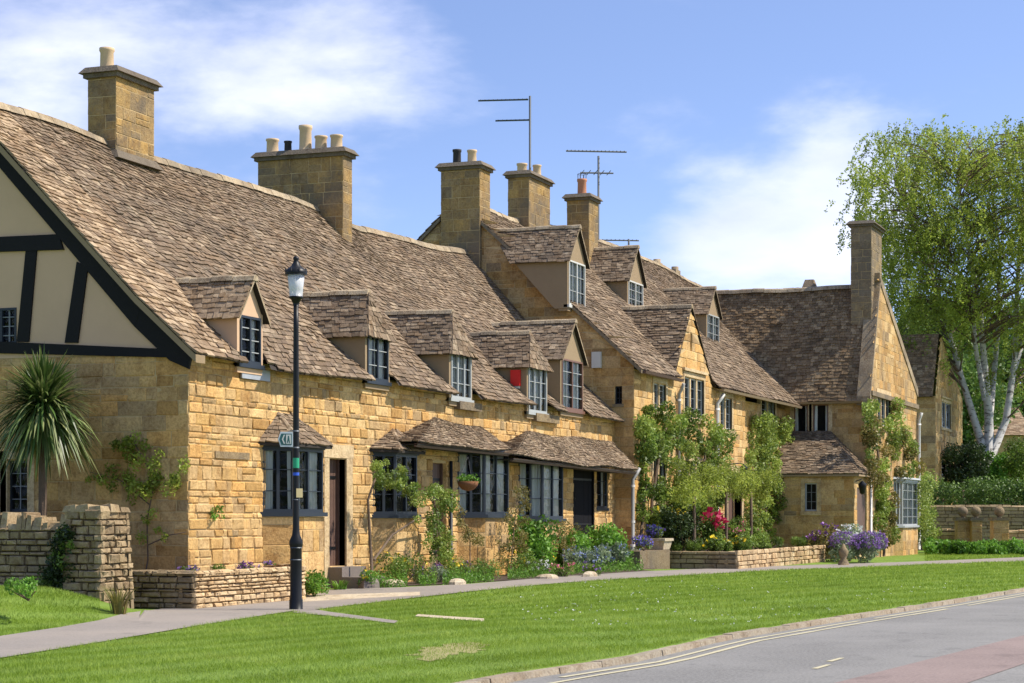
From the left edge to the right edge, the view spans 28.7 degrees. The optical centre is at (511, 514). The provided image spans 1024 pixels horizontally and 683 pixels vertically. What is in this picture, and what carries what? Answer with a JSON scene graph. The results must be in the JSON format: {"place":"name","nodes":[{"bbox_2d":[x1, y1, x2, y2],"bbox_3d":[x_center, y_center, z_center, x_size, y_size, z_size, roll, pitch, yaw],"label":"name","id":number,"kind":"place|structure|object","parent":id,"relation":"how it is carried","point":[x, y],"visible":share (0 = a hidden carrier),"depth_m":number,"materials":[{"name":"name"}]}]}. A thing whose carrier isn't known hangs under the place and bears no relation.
{"place":"outdoors","nodes":[
{"label":"outdoors","id":0,"kind":"place"},
{"bbox_2d":[303,592,419,601],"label":"front paving","id":1,"kind":"structure","parent":0,"point":[341,596],"depth_m":33.60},
{"bbox_2d":[0,551,1023,682],"bbox_3d":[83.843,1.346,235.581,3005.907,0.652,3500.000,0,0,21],"label":"ground","id":2,"kind":"structure","parent":0,"point":[105,610],"depth_m":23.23,"materials":[{"name":"green plant"}]},
{"bbox_2d":[3,575,37,600],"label":"bedding plant","id":3,"kind":"object","parent":2,"relation":"on","point":[26,586],"visible":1,"depth_m":24.91,"materials":[{"name":"green plant"}]},
{"bbox_2d":[0,512,71,590],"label":"garden wall","id":4,"kind":"structure","parent":2,"relation":"on","point":[25,537],"depth_m":29.17,"materials":[{"name":"stone"}]},
{"bbox_2d":[37,522,77,590],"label":"ivy","id":5,"kind":"object","parent":4,"relation":"attached to","point":[52,577],"visible":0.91,"depth_m":28.66,"materials":[{"name":"green plant"}]},
{"bbox_2d":[0,346,105,516],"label":"cordyline","id":6,"kind":"object","parent":2,"relation":"on","point":[41,424],"visible":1,"depth_m":30.32,"materials":[{"name":"green plant"}]},
{"bbox_2d":[62,504,133,608],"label":"gate pier","id":7,"kind":"structure","parent":2,"relation":"on","point":[101,554],"depth_m":28.61,"materials":[{"name":"stone"}]},
{"bbox_2d":[94,584,142,613],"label":"weed tuft","id":8,"kind":"object","parent":2,"relation":"on","point":[117,602],"visible":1,"depth_m":27.19,"materials":[{"name":"green plant"}]},
{"bbox_2d":[124,564,305,608],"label":"low stone wall","id":9,"kind":"structure","parent":2,"relation":"on","point":[160,589],"depth_m":30.08,"materials":[{"name":"stone"}]},
{"bbox_2d":[85,430,190,569],"bbox_3d":[-5.858,0.005,31.137,1.895,2.649,0.376,0,0,21],"label":"wall shrub","id":10,"kind":"object","parent":9,"relation":"on","point":[127,440],"visible":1,"depth_m":31.13,"materials":[{"name":"green plant"}]},
{"bbox_2d":[285,256,306,608],"bbox_3d":[-3.183,-1.168,29.474,0.327,5.297,0.327,0,0,1],"label":"street lamp","id":11,"kind":"object","parent":2,"relation":"on","point":[295,272],"visible":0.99,"depth_m":29.43,"materials":[{"name":"black metal"}]},
{"bbox_2d":[278,430,298,447],"bbox_3d":[-3.276,-1.116,29.412,0.323,0.263,0.099,0,0,-33],"label":"direction sign","id":12,"kind":"object","parent":11,"relation":"attached to","point":[285,439],"visible":1,"depth_m":29.39,"materials":[{"name":"white metal"}]},
{"bbox_2d":[304,569,330,595],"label":"seedling bush","id":13,"kind":"object","parent":2,"relation":"on","point":[314,584],"visible":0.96,"depth_m":33.68,"materials":[{"name":"green plant"}]},
{"bbox_2d":[0,46,640,595],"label":"stone cottage row","id":14,"kind":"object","parent":2,"relation":"on","point":[144,286],"visible":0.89,"depth_m":36.03,"materials":[{"name":"yellow stone"}]},
{"bbox_2d":[0,452,9,511],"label":"window","id":15,"kind":"structure","parent":14,"relation":"in","point":[8,467],"depth_m":32.18,"materials":[{"name":"wood"}]},
{"bbox_2d":[0,307,16,341],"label":"window","id":16,"kind":"structure","parent":14,"relation":"in","point":[2,310],"depth_m":32.18,"materials":[{"name":"blue wood"}]},
{"bbox_2d":[0,451,34,514],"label":"window","id":17,"kind":"structure","parent":14,"relation":"in","point":[30,486],"depth_m":32.17,"materials":[{"name":"wood"}]},
{"bbox_2d":[258,412,332,595],"bbox_3d":[-3.597,-0.058,34.074,0.674,3.421,2.238,0,0,21],"label":"bay window","id":18,"kind":"structure","parent":14,"relation":"in","point":[276,531],"depth_m":33.59,"materials":[{"name":"stone"}]},
{"bbox_2d":[330,459,339,565],"bbox_3d":[-3.300,-0.043,35.975,0.100,1.925,0.698,0,0,21],"label":"door","id":19,"kind":"structure","parent":14,"relation":"in","point":[334,464],"depth_m":36.20,"materials":[{"name":"brown wood"}]},
{"bbox_2d":[369,428,425,581],"bbox_3d":[-2.098,-0.006,38.030,0.560,3.318,2.016,0,0,21],"label":"bay window","id":20,"kind":"structure","parent":14,"relation":"in","point":[385,523],"depth_m":37.56,"materials":[{"name":"stone"}]},
{"bbox_2d":[367,458,437,571],"bbox_3d":[-1.901,-0.007,37.114,0.411,2.054,3.329,0,0,21],"label":"climbing rose","id":21,"kind":"object","parent":14,"relation":"attached to","point":[400,482],"visible":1,"depth_m":36.14,"materials":[{"name":"green plant"}]},
{"bbox_2d":[432,463,442,567],"bbox_3d":[-1.583,0.016,40.382,0.100,2.127,0.726,0,0,21],"label":"door","id":22,"kind":"structure","parent":14,"relation":"in","point":[437,470],"depth_m":40.57,"materials":[{"name":"brown wood"}]},
{"bbox_2d":[456,457,480,490],"bbox_3d":[-0.855,-0.811,39.262,0.484,0.682,0.425,0,0,21],"label":"hanging basket","id":23,"kind":"object","parent":14,"relation":"hanging from","point":[465,484],"visible":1,"depth_m":39.17,"materials":[{"name":"brown ceramic"}]},
{"bbox_2d":[456,448,512,574],"bbox_3d":[-0.532,0.132,42.215,0.622,3.038,2.413,0,0,21],"label":"bay window","id":24,"kind":"structure","parent":14,"relation":"in","point":[490,525],"depth_m":41.63,"materials":[{"name":"stone"}]},
{"bbox_2d":[518,456,566,563],"bbox_3d":[0.726,0.152,45.538,0.612,2.998,2.381,0,0,21],"label":"bay window","id":25,"kind":"structure","parent":14,"relation":"in","point":[545,482],"depth_m":44.93,"materials":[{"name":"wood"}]},
{"bbox_2d":[573,469,593,535],"bbox_3d":[1.705,-0.322,48.854,0.112,1.745,1.633,0,0,21],"label":"door","id":26,"kind":"structure","parent":14,"relation":"in","point":[583,494],"depth_m":48.99,"materials":[{"name":"black paint"}]},
{"bbox_2d":[596,472,608,510],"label":"window","id":27,"kind":"structure","parent":14,"relation":"in","point":[599,508],"depth_m":50.55,"materials":[{"name":"blue wood"}]},
{"bbox_2d":[294,609,396,622],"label":"path spur","id":28,"kind":"structure","parent":2,"relation":"on","point":[319,612],"depth_m":27.64,"materials":[{"name":"concrete"}]},
{"bbox_2d":[407,642,484,660],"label":"bare earth","id":29,"kind":"structure","parent":2,"relation":"on","point":[441,648],"depth_m":21.07,"materials":[{"name":"beige soil"}]},
{"bbox_2d":[356,568,654,588],"bbox_3d":[0.547,1.361,59.367,7.399,0.185,48.977,0,0,4],"label":"flower bed","id":30,"kind":"object","parent":2,"relation":"on","point":[504,577],"visible":0.06,"depth_m":40.58,"materials":[{"name":"soil"}]},
{"bbox_2d":[376,550,427,581],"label":"garden plant","id":31,"kind":"object","parent":30,"relation":"on","point":[401,565],"visible":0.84,"depth_m":36.67,"materials":[{"name":"green plant"}]},
{"bbox_2d":[406,564,437,583],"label":"garden plant","id":32,"kind":"object","parent":30,"relation":"on","point":[415,576],"visible":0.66,"depth_m":36.98,"materials":[{"name":"green plant"}]},
{"bbox_2d":[407,482,459,567],"bbox_3d":[-1.464,0.264,38.371,0.633,1.821,2.532,0,0,21],"label":"climbing rose","id":33,"kind":"object","parent":30,"relation":"on","point":[444,554],"visible":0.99,"depth_m":38.40,"materials":[{"name":"green plant"}]},
{"bbox_2d":[453,505,484,568],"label":"climbing plant","id":34,"kind":"object","parent":30,"relation":"on","point":[468,533],"visible":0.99,"depth_m":39.26,"materials":[{"name":"green plant"}]},
{"bbox_2d":[471,558,502,579],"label":"garden plant","id":35,"kind":"object","parent":30,"relation":"on","point":[486,567],"visible":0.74,"depth_m":39.58,"materials":[{"name":"green plant"}]},
{"bbox_2d":[359,553,643,587],"bbox_3d":[1.166,1.113,43.928,2.243,0.598,18.576,0,0,21],"label":"ground cover","id":36,"kind":"object","parent":30,"relation":"on","point":[469,577],"visible":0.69,"depth_m":38.80,"materials":[{"name":"green plant"}]},
{"bbox_2d":[493,485,531,574],"bbox_3d":[0.059,0.341,41.657,0.441,1.950,1.960,0,0,21],"label":"climbing plant","id":37,"kind":"object","parent":30,"relation":"on","point":[516,526],"visible":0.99,"depth_m":41.81,"materials":[{"name":"green plant"}]},
{"bbox_2d":[498,548,536,573],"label":"garden plant","id":38,"kind":"object","parent":30,"relation":"on","point":[521,557],"visible":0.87,"depth_m":41.78,"materials":[{"name":"green plant"}]},
{"bbox_2d":[507,514,562,567],"bbox_3d":[0.422,0.646,43.224,1.247,1.338,1.493,0,0,21],"label":"garden plant","id":39,"kind":"object","parent":30,"relation":"on","point":[539,543],"visible":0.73,"depth_m":42.99,"materials":[{"name":"green plant"}]},
{"bbox_2d":[548,562,574,576],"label":"garden plant","id":40,"kind":"object","parent":30,"relation":"on","point":[566,570],"visible":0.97,"depth_m":41.21,"materials":[{"name":"green plant"}]},
{"bbox_2d":[554,520,582,566],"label":"shrub","id":41,"kind":"object","parent":30,"relation":"on","point":[563,542],"visible":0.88,"depth_m":44.48,"materials":[{"name":"green plant"}]},
{"bbox_2d":[554,528,593,569],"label":"garden plant","id":42,"kind":"object","parent":30,"relation":"on","point":[581,540],"visible":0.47,"depth_m":45.37,"materials":[{"name":"green plant"}]},
{"bbox_2d":[560,546,596,566],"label":"garden plant","id":43,"kind":"object","parent":30,"relation":"on","point":[579,555],"visible":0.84,"depth_m":44.87,"materials":[{"name":"blue plant"}]},
{"bbox_2d":[581,522,633,568],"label":"garden plant","id":44,"kind":"object","parent":30,"relation":"on","point":[612,537],"visible":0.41,"depth_m":48.02,"materials":[{"name":"green plant"}]},
{"bbox_2d":[586,541,629,570],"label":"garden plant","id":45,"kind":"object","parent":30,"relation":"on","point":[602,552],"visible":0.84,"depth_m":45.80,"materials":[{"name":"blue plant"}]},
{"bbox_2d":[417,149,801,549],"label":"tall stone house","id":46,"kind":"structure","parent":2,"relation":"on","point":[657,332],"depth_m":54.38,"materials":[{"name":"yellow stone"}]},
{"bbox_2d":[478,96,530,169],"bbox_3d":[-0.212,-10.723,57.536,1.532,2.625,0.160,0,0,7],"label":"tv aerial","id":47,"kind":"object","parent":46,"relation":"attached to","point":[522,99],"visible":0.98,"depth_m":57.42,"materials":[{"name":"metal"}]},
{"bbox_2d":[566,150,626,239],"bbox_3d":[2.526,-9.572,59.896,1.830,2.682,0.800,0,0,-6],"label":"tv aerial","id":48,"kind":"object","parent":46,"relation":"attached to","point":[598,172],"visible":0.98,"depth_m":59.89,"materials":[{"name":"metal"}]},
{"bbox_2d":[652,377,667,415],"bbox_3d":[3.886,-3.137,53.062,0.180,0.977,1.398,0,0,21],"label":"window","id":49,"kind":"structure","parent":46,"relation":"in","point":[654,379],"depth_m":53.01,"materials":[{"name":"stone"}]},
{"bbox_2d":[652,451,668,504],"bbox_3d":[3.844,-1.040,53.029,0.235,1.559,1.397,0,0,21],"label":"window","id":50,"kind":"structure","parent":46,"relation":"in","point":[663,473],"depth_m":52.95,"materials":[{"name":"stone"}]},
{"bbox_2d":[632,400,737,549],"bbox_3d":[4.907,-0.865,54.805,0.699,4.320,9.226,0,0,21],"label":"creeper","id":51,"kind":"object","parent":46,"relation":"attached to","point":[654,444],"visible":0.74,"depth_m":53.07,"materials":[{"name":"green plant"}]},
{"bbox_2d":[682,367,707,424],"bbox_3d":[5.073,-3.331,56.221,0.265,1.483,2.444,0,0,21],"label":"window","id":52,"kind":"structure","parent":46,"relation":"in","point":[695,383],"depth_m":56.47,"materials":[{"name":"stone"}]},
{"bbox_2d":[719,391,734,433],"bbox_3d":[6.302,-3.025,59.500,0.235,1.209,1.649,0,0,21],"label":"window","id":53,"kind":"structure","parent":46,"relation":"in","point":[723,406],"depth_m":59.50,"materials":[{"name":"stone"}]},
{"bbox_2d":[757,399,776,422],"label":"window","id":54,"kind":"structure","parent":46,"relation":"in","point":[767,405],"depth_m":65.81,"materials":[{"name":"wood"}]},
{"bbox_2d":[744,411,795,542],"bbox_3d":[8.364,-0.933,64.528,0.797,4.791,7.039,0,0,21],"label":"creeper","id":55,"kind":"object","parent":46,"relation":"attached to","point":[764,450],"visible":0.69,"depth_m":64.03,"materials":[{"name":"green plant"}]},
{"bbox_2d":[616,550,669,568],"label":"stone block","id":56,"kind":"structure","parent":2,"relation":"on","point":[656,559],"depth_m":49.66,"materials":[{"name":"beige stone"}]},
{"bbox_2d":[630,535,653,550],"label":"garden plant","id":57,"kind":"object","parent":56,"relation":"on","point":[641,542],"visible":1,"depth_m":49.36,"materials":[{"name":"purple plant"}]},
{"bbox_2d":[643,538,673,549],"bbox_3d":[3.709,0.738,51.160,0.660,0.285,0.800,0,0,21],"label":"stone planter","id":58,"kind":"object","parent":56,"relation":"on","point":[662,543],"visible":0.75,"depth_m":50.83,"materials":[{"name":"beige stone"}]},
{"bbox_2d":[645,524,665,537],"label":"potted flowers","id":59,"kind":"object","parent":58,"relation":"in","point":[653,530],"visible":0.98,"depth_m":51.04,"materials":[{"name":"purple plant"}]},
{"bbox_2d":[455,588,1023,682],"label":"kerb","id":60,"kind":"structure","parent":2,"relation":"on","point":[508,677],"depth_m":24.38,"materials":[{"name":"stone"}]},
{"bbox_2d":[670,545,825,568],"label":"terrace wall","id":61,"kind":"structure","parent":2,"relation":"on","point":[740,559],"depth_m":52.05,"materials":[{"name":"stone"}]},
{"bbox_2d":[653,506,686,543],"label":"terrace plant","id":62,"kind":"object","parent":61,"relation":"on","point":[664,524],"visible":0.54,"depth_m":52.01,"materials":[{"name":"green plant"}]},
{"bbox_2d":[664,507,701,550],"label":"terrace plant","id":63,"kind":"object","parent":61,"relation":"on","point":[683,529],"visible":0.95,"depth_m":51.94,"materials":[{"name":"green plant"}]},
{"bbox_2d":[665,455,718,541],"bbox_3d":[4.697,-0.181,52.095,1.115,2.765,2.521,0,0,21],"label":"standard tree","id":64,"kind":"object","parent":61,"relation":"on","point":[687,484],"visible":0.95,"depth_m":51.56,"materials":[{"name":"green plant"}]},
{"bbox_2d":[690,507,728,550],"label":"terrace plant","id":65,"kind":"object","parent":61,"relation":"on","point":[710,524],"visible":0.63,"depth_m":52.79,"materials":[{"name":"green plant"}]},
{"bbox_2d":[702,534,725,550],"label":"terrace plant","id":66,"kind":"object","parent":61,"relation":"on","point":[713,543],"visible":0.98,"depth_m":51.79,"materials":[{"name":"green plant"}]},
{"bbox_2d":[702,461,757,538],"bbox_3d":[5.719,-0.135,53.572,1.138,2.672,3.319,0,0,21],"label":"standard tree","id":67,"kind":"object","parent":61,"relation":"on","point":[728,477],"visible":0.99,"depth_m":53.47,"materials":[{"name":"green plant"}]},
{"bbox_2d":[721,515,750,536],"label":"terrace plant","id":68,"kind":"object","parent":61,"relation":"on","point":[737,522],"visible":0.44,"depth_m":55.10,"materials":[{"name":"green plant"}]},
{"bbox_2d":[724,524,757,549],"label":"terrace plant","id":69,"kind":"object","parent":61,"relation":"on","point":[751,541],"visible":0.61,"depth_m":54.72,"materials":[{"name":"green plant"}]},
{"bbox_2d":[724,465,783,548],"bbox_3d":[6.725,-0.128,56.223,1.269,2.658,3.431,0,0,21],"label":"standard tree","id":70,"kind":"object","parent":61,"relation":"on","point":[760,483],"visible":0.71,"depth_m":56.83,"materials":[{"name":"green plant"}]},
{"bbox_2d":[747,526,770,548],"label":"terrace plant","id":71,"kind":"object","parent":61,"relation":"on","point":[762,537],"visible":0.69,"depth_m":56.33,"materials":[{"name":"green plant"}]},
{"bbox_2d":[711,220,922,558],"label":"gabled stone house","id":72,"kind":"structure","parent":2,"relation":"on","point":[831,358],"depth_m":68.28,"materials":[{"name":"brown stone"}]},
{"bbox_2d":[790,404,811,430],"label":"window","id":73,"kind":"structure","parent":72,"relation":"in","point":[793,411],"depth_m":68.01,"materials":[{"name":"wood"}]},
{"bbox_2d":[800,478,820,514],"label":"window","id":74,"kind":"structure","parent":72,"relation":"in","point":[804,492],"depth_m":65.31,"materials":[{"name":"stone"}]},
{"bbox_2d":[809,404,831,431],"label":"window","id":75,"kind":"structure","parent":72,"relation":"in","point":[828,407],"depth_m":67.78,"materials":[{"name":"stone"}]},
{"bbox_2d":[876,388,890,430],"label":"window","id":76,"kind":"structure","parent":72,"relation":"in","point":[883,405],"depth_m":69.80,"materials":[{"name":"stone"}]},
{"bbox_2d":[859,397,926,555],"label":"creeper","id":77,"kind":"object","parent":72,"relation":"attached to","point":[880,467],"visible":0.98,"depth_m":68.45,"materials":[{"name":"green plant"}]},
{"bbox_2d":[893,477,919,555],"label":"bay window","id":78,"kind":"structure","parent":72,"relation":"in","point":[907,512],"depth_m":72.40,"materials":[{"name":"stone"}]},
{"bbox_2d":[914,467,942,543],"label":"creeper","id":79,"kind":"object","parent":72,"relation":"attached to","point":[926,527],"visible":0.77,"depth_m":75.56,"materials":[{"name":"green plant"}]},
{"bbox_2d":[806,522,838,560],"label":"garden plant","id":80,"kind":"object","parent":2,"relation":"on","point":[818,537],"visible":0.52,"depth_m":61.55,"materials":[{"name":"purple plant"}]},
{"bbox_2d":[828,531,855,560],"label":"lavender bush","id":81,"kind":"object","parent":2,"relation":"on","point":[837,540],"visible":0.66,"depth_m":60.16,"materials":[{"name":"purple plant"}]},
{"bbox_2d":[835,523,865,560],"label":"garden plant","id":82,"kind":"object","parent":2,"relation":"on","point":[855,530],"visible":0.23,"depth_m":61.75,"materials":[{"name":"white plant"}]},
{"bbox_2d":[848,531,888,562],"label":"lavender bush","id":83,"kind":"object","parent":2,"relation":"on","point":[869,544],"visible":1,"depth_m":58.37,"materials":[{"name":"purple plant"}]},
{"bbox_2d":[824,113,1023,504],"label":"birch tree","id":84,"kind":"object","parent":2,"relation":"on","point":[934,235],"visible":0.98,"depth_m":90.88,"materials":[{"name":"green plant"}]},
{"bbox_2d":[982,450,1008,486],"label":"ivy","id":85,"kind":"object","parent":84,"relation":"attached to","point":[995,469],"visible":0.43,"depth_m":92.19,"materials":[{"name":"green plant"}]},
{"bbox_2d":[901,334,962,504],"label":"gabled house","id":86,"kind":"structure","parent":2,"relation":"on","point":[939,401],"depth_m":90.21,"materials":[{"name":"stone"}]},
{"bbox_2d":[941,396,952,431],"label":"window","id":87,"kind":"structure","parent":86,"relation":"in","point":[949,400],"depth_m":91.95,"materials":[{"name":"stone"}]},
{"bbox_2d":[921,536,947,553],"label":"border plant","id":88,"kind":"object","parent":2,"relation":"on","point":[931,545],"visible":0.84,"depth_m":72.73,"materials":[{"name":"green plant"}]},
{"bbox_2d":[894,294,1010,382],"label":"background tree","id":89,"kind":"object","parent":2,"relation":"on","point":[974,362],"visible":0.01,"depth_m":150.48,"materials":[{"name":"green plant"}]},
{"bbox_2d":[941,539,969,554],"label":"border plant","id":90,"kind":"object","parent":2,"relation":"on","point":[956,546],"visible":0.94,"depth_m":72.09,"materials":[{"name":"green plant"}]},
{"bbox_2d":[953,506,969,541],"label":"ball topped pier","id":91,"kind":"structure","parent":2,"relation":"on","point":[962,527],"depth_m":76.99,"materials":[{"name":"stone"}]},
{"bbox_2d":[941,441,991,503],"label":"yew hedge","id":92,"kind":"object","parent":2,"relation":"on","point":[967,461],"visible":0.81,"depth_m":90.39,"materials":[{"name":"green plant"}]},
{"bbox_2d":[915,310,1021,448],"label":"background tree","id":93,"kind":"object","parent":2,"relation":"on","point":[968,434],"visible":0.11,"depth_m":118.17,"materials":[{"name":"green plant"}]},
{"bbox_2d":[918,505,1023,550],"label":"boundary wall","id":94,"kind":"structure","parent":2,"relation":"on","point":[948,513],"depth_m":82.99,"materials":[{"name":"stone"}]},
{"bbox_2d":[921,475,1023,505],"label":"hedge","id":95,"kind":"object","parent":2,"relation":"on","point":[995,494],"visible":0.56,"depth_m":84.81,"materials":[{"name":"green plant"}]},
{"bbox_2d":[968,506,983,541],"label":"ball topped pier","id":96,"kind":"structure","parent":2,"relation":"on","point":[975,528],"depth_m":76.60,"materials":[{"name":"stone"}]},
{"bbox_2d":[965,539,990,554],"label":"border plant","id":97,"kind":"object","parent":2,"relation":"on","point":[979,547],"visible":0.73,"depth_m":72.23,"materials":[{"name":"green plant"}]},
{"bbox_2d":[964,407,1023,505],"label":"background cottage","id":98,"kind":"structure","parent":2,"relation":"on","point":[1015,426],"depth_m":130.30,"materials":[{"name":"stone"}]},
{"bbox_2d":[964,299,1023,416],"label":"background tree","id":99,"kind":"object","parent":2,"relation":"on","point":[1021,407],"visible":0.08,"depth_m":158.20,"materials":[{"name":"green plant"}]},
{"bbox_2d":[988,506,1010,541],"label":"ball topped pier","id":100,"kind":"structure","parent":2,"relation":"on","point":[999,527],"depth_m":77.49,"materials":[{"name":"stone"}]},
{"bbox_2d":[986,538,1012,554],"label":"border plant","id":101,"kind":"object","parent":2,"relation":"on","point":[999,547],"visible":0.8,"depth_m":72.20,"materials":[{"name":"green plant"}]},
{"bbox_2d":[997,436,1023,486],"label":"yew hedge","id":102,"kind":"object","parent":2,"relation":"on","point":[1014,453],"visible":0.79,"depth_m":92.49,"materials":[{"name":"green plant"}]},
{"bbox_2d":[1007,537,1023,554],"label":"border plant","id":103,"kind":"object","parent":2,"relation":"on","point":[1015,545],"visible":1,"depth_m":72.87,"materials":[{"name":"green plant"}]},
{"bbox_2d":[0,557,1023,657],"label":"path","id":104,"kind":"structure","parent":0,"point":[130,624],"depth_m":28.71,"materials":[{"name":"concrete"}]},
{"bbox_2d":[0,0,1023,321],"label":"sky","id":105,"kind":"structure","parent":0,"point":[737,122],"materials":[{"name":"blue"}]},
{"bbox_2d":[685,537,706,550],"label":"edging grass","id":106,"kind":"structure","parent":0,"point":[695,545],"depth_m":51.77,"materials":[{"name":"green plant"}]},
{"bbox_2d":[510,592,1023,682],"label":"road","id":107,"kind":"structure","parent":0,"point":[867,648],"depth_m":23.44,"materials":[{"name":"grey asphalt"}]},
{"bbox_2d":[551,593,1023,682],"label":"road lines","id":108,"kind":"object","parent":107,"relation":"on","point":[753,642],"visible":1,"depth_m":24.24,"materials":[{"name":"beige paint"}]},
{"bbox_2d":[836,635,1023,682],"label":"road repair strip","id":109,"kind":"object","parent":107,"relation":"on","point":[970,665],"visible":1,"depth_m":21.06,"materials":[{"name":"asphalt"}]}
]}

